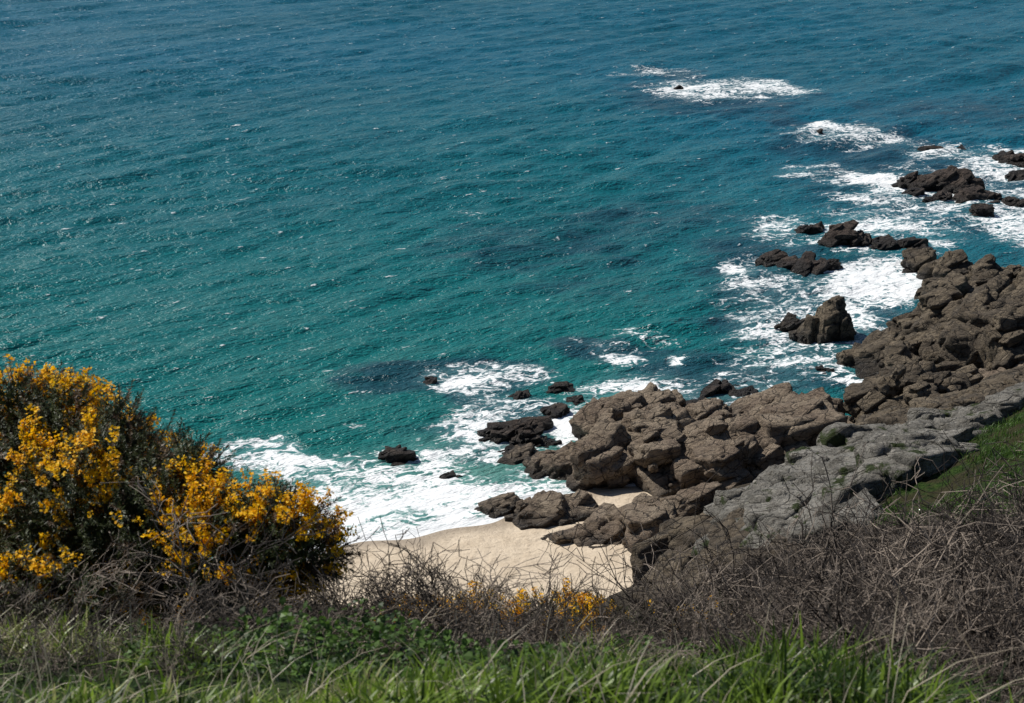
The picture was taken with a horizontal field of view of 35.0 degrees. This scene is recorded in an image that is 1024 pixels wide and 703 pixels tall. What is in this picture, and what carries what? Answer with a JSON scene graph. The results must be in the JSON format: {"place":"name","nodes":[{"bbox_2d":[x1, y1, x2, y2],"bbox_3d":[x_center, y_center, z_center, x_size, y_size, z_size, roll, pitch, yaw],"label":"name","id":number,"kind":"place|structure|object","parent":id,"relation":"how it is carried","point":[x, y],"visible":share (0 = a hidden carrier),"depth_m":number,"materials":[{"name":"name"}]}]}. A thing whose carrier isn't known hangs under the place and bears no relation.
{"place":"outdoors","nodes":[
{"label":"outdoors","id":0,"kind":"place"},
{"bbox_2d":[244,486,651,619],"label":"sandy beach","id":1,"kind":"structure","parent":0,"point":[511,541],"depth_m":115.38,"materials":[{"name":"beige sand"}]},
{"bbox_2d":[0,0,1023,580],"bbox_3d":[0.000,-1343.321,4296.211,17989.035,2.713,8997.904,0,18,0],"label":"sea","id":2,"kind":"structure","parent":0,"point":[314,242],"depth_m":225.31,"materials":[{"name":"liquid"}]},
{"bbox_2d":[378,444,417,465],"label":"sea rock","id":3,"kind":"object","parent":2,"relation":"in","point":[397,455],"visible":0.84,"depth_m":133.65,"materials":[{"name":"stone"}]},
{"bbox_2d":[477,402,569,451],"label":"sea rock","id":4,"kind":"object","parent":2,"relation":"in","point":[522,431],"visible":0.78,"depth_m":138.08,"materials":[{"name":"stone"}]},
{"bbox_2d":[474,489,599,529],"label":"rock outcrop","id":5,"kind":"object","parent":2,"relation":"in","point":[539,510],"visible":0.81,"depth_m":122.20,"materials":[{"name":"brown stone"}]},
{"bbox_2d":[508,381,584,405],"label":"sea rock","id":6,"kind":"object","parent":2,"relation":"in","point":[561,387],"visible":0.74,"depth_m":149.63,"materials":[{"name":"stone"}]},
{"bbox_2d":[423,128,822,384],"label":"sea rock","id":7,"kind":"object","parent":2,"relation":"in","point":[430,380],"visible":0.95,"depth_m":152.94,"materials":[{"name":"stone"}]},
{"bbox_2d":[439,365,834,478],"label":"sea rock","id":8,"kind":"object","parent":2,"relation":"in","point":[451,474],"visible":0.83,"depth_m":130.72,"materials":[{"name":"stone"}]},
{"bbox_2d":[673,85,683,89],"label":"sea rock","id":9,"kind":"object","parent":2,"relation":"in","point":[680,87],"visible":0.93,"depth_m":321.45,"materials":[{"name":"stone"}]},
{"bbox_2d":[686,379,757,403],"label":"sea rock","id":10,"kind":"object","parent":2,"relation":"in","point":[718,386],"visible":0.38,"depth_m":149.44,"materials":[{"name":"stone"}]},
{"bbox_2d":[755,249,842,276],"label":"sea rock","id":11,"kind":"object","parent":2,"relation":"in","point":[805,264],"visible":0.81,"depth_m":190.98,"materials":[{"name":"stone"}]},
{"bbox_2d":[774,295,855,344],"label":"sea stack","id":12,"kind":"object","parent":2,"relation":"in","point":[830,321],"visible":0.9,"depth_m":164.43,"materials":[{"name":"stone"}]},
{"bbox_2d":[794,220,928,249],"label":"sea rock","id":13,"kind":"object","parent":2,"relation":"in","point":[845,233],"visible":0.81,"depth_m":201.58,"materials":[{"name":"stone"}]},
{"bbox_2d":[891,165,995,216],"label":"sea rock","id":14,"kind":"object","parent":2,"relation":"in","point":[962,185],"visible":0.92,"depth_m":231.75,"materials":[{"name":"stone"}]},
{"bbox_2d":[917,144,1023,206],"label":"sea rock","id":15,"kind":"object","parent":2,"relation":"in","point":[1011,201],"visible":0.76,"depth_m":225.05,"materials":[{"name":"stone"}]},
{"bbox_2d":[992,150,1023,181],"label":"sea rock","id":16,"kind":"object","parent":2,"relation":"in","point":[1010,157],"visible":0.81,"depth_m":250.45,"materials":[{"name":"stone"}]},
{"bbox_2d":[0,410,1023,702],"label":"hillside terrain","id":17,"kind":"structure","parent":0,"point":[934,482],"depth_m":6.54,"materials":[{"name":"green plant"}]},
{"bbox_2d":[0,354,364,640],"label":"gorse bush","id":18,"kind":"object","parent":17,"relation":"on","point":[85,454],"visible":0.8,"depth_m":8.56,"materials":[{"name":"yellow plant"}]},
{"bbox_2d":[0,476,630,666],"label":"dead undergrowth","id":19,"kind":"object","parent":17,"relation":"on","point":[255,600],"visible":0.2,"depth_m":7.65,"materials":[{"name":"brown plant"}]},
{"bbox_2d":[39,572,841,679],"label":"dry stalks","id":20,"kind":"object","parent":17,"relation":"on","point":[383,575],"visible":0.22,"depth_m":6.80,"materials":[{"name":"plant"}]},
{"bbox_2d":[112,597,874,694],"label":"leafy weeds","id":21,"kind":"object","parent":17,"relation":"on","point":[419,644],"visible":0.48,"depth_m":6.33,"materials":[{"name":"green plant"}]},
{"bbox_2d":[361,577,638,647],"bbox_3d":[-0.294,2.996,18.231,3.227,1.481,2.227,-2,18,-8],"label":"gorse bush","id":22,"kind":"object","parent":17,"relation":"on","point":[575,600],"visible":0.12,"depth_m":18.16,"materials":[{"name":"yellow plant"}]},
{"bbox_2d":[0,604,1022,702],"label":"foreground grass","id":23,"kind":"structure","parent":17,"relation":"on","point":[764,684],"depth_m":4.89,"materials":[{"name":"green plant"}]},
{"bbox_2d":[0,526,1023,701],"bbox_3d":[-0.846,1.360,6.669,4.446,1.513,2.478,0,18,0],"label":"dead undergrowth","id":24,"kind":"object","parent":17,"relation":"on","point":[53,668],"visible":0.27,"depth_m":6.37,"materials":[{"name":"plant"}]},
{"bbox_2d":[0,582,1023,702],"bbox_3d":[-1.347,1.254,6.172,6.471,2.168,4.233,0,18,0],"label":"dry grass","id":25,"kind":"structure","parent":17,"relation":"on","point":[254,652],"depth_m":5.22,"materials":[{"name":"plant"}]},
{"bbox_2d":[540,482,725,553],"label":"rock outcrop","id":26,"kind":"object","parent":17,"relation":"on","point":[602,523],"visible":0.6,"depth_m":117.19,"materials":[{"name":"brown stone"}]},
{"bbox_2d":[330,534,962,652],"bbox_3d":[0.982,2.200,11.163,5.098,2.094,2.553,8,20,23],"label":"bare shrub","id":27,"kind":"object","parent":17,"relation":"on","point":[540,586],"visible":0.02,"depth_m":11.30,"materials":[{"name":"brown plant"}]},
{"bbox_2d":[614,591,760,644],"bbox_3d":[2.359,3.360,19.559,2.465,1.196,2.294,0,18,0],"label":"bare shrub","id":28,"kind":"object","parent":17,"relation":"on","point":[631,609],"visible":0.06,"depth_m":19.15,"materials":[{"name":"brown plant"}]},
{"bbox_2d":[413,531,990,653],"bbox_3d":[1.292,2.757,13.889,2.950,3.341,5.802,-16,24,-40],"label":"bare shrub","id":29,"kind":"object","parent":17,"relation":"on","point":[659,601],"visible":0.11,"depth_m":13.83,"materials":[{"name":"brown plant"}]},
{"bbox_2d":[630,508,804,618],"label":"cliff base rocks","id":30,"kind":"object","parent":17,"relation":"on","point":[671,532],"visible":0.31,"depth_m":94.23,"materials":[{"name":"stone"}]},
{"bbox_2d":[545,429,1023,696],"bbox_3d":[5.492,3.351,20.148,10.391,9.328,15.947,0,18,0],"label":"bramble scrub","id":31,"kind":"object","parent":17,"relation":"on","point":[908,536],"visible":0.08,"depth_m":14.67,"materials":[{"name":"brown plant"}]},
{"bbox_2d":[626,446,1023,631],"bbox_3d":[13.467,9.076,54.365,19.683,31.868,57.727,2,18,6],"label":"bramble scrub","id":32,"kind":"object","parent":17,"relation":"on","point":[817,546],"visible":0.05,"depth_m":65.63,"materials":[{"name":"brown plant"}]},
{"bbox_2d":[691,422,986,559],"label":"granite slabs","id":33,"kind":"structure","parent":17,"relation":"on","point":[768,498],"depth_m":90.98,"materials":[{"name":"grey stone"}]},
{"bbox_2d":[695,502,1023,702],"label":"bramble scrub","id":34,"kind":"object","parent":17,"relation":"on","point":[1018,687],"visible":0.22,"depth_m":7.39,"materials":[{"name":"brown plant"}]},
{"bbox_2d":[790,636,1023,702],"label":"dry grass","id":35,"kind":"structure","parent":17,"relation":"on","point":[997,698],"depth_m":5.99,"materials":[{"name":"beige plant"}]},
{"bbox_2d":[843,382,1023,446],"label":"granite slabs","id":36,"kind":"structure","parent":17,"relation":"on","point":[989,410],"depth_m":105.68,"materials":[{"name":"grey stone"}]},
{"bbox_2d":[855,366,1023,424],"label":"granite crag","id":37,"kind":"structure","parent":17,"relation":"on","point":[983,388],"depth_m":121.86,"materials":[{"name":"stone"}]},
{"bbox_2d":[978,361,1023,379],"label":"sea rock","id":38,"kind":"object","parent":37,"relation":"on","point":[985,372],"visible":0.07,"depth_m":146.05,"materials":[{"name":"stone"}]},
{"bbox_2d":[870,406,1023,525],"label":"clifftop grass","id":39,"kind":"structure","parent":17,"relation":"on","point":[1014,420],"depth_m":88.59,"materials":[{"name":"green plant"}]},
{"bbox_2d":[497,382,854,496],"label":"rocky headland","id":40,"kind":"structure","parent":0,"point":[651,438],"depth_m":129.81,"materials":[{"name":"brown stone"}]},
{"bbox_2d":[843,357,982,422],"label":"granite crag","id":41,"kind":"structure","parent":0,"point":[899,385],"depth_m":137.63,"materials":[{"name":"stone"}]},
{"bbox_2d":[836,280,1023,378],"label":"granite crag","id":42,"kind":"structure","parent":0,"point":[946,328],"depth_m":154.56,"materials":[{"name":"stone"}]},
{"bbox_2d":[900,247,1023,300],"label":"granite crag","id":43,"kind":"structure","parent":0,"point":[960,272],"depth_m":182.93,"materials":[{"name":"stone"}]}
]}

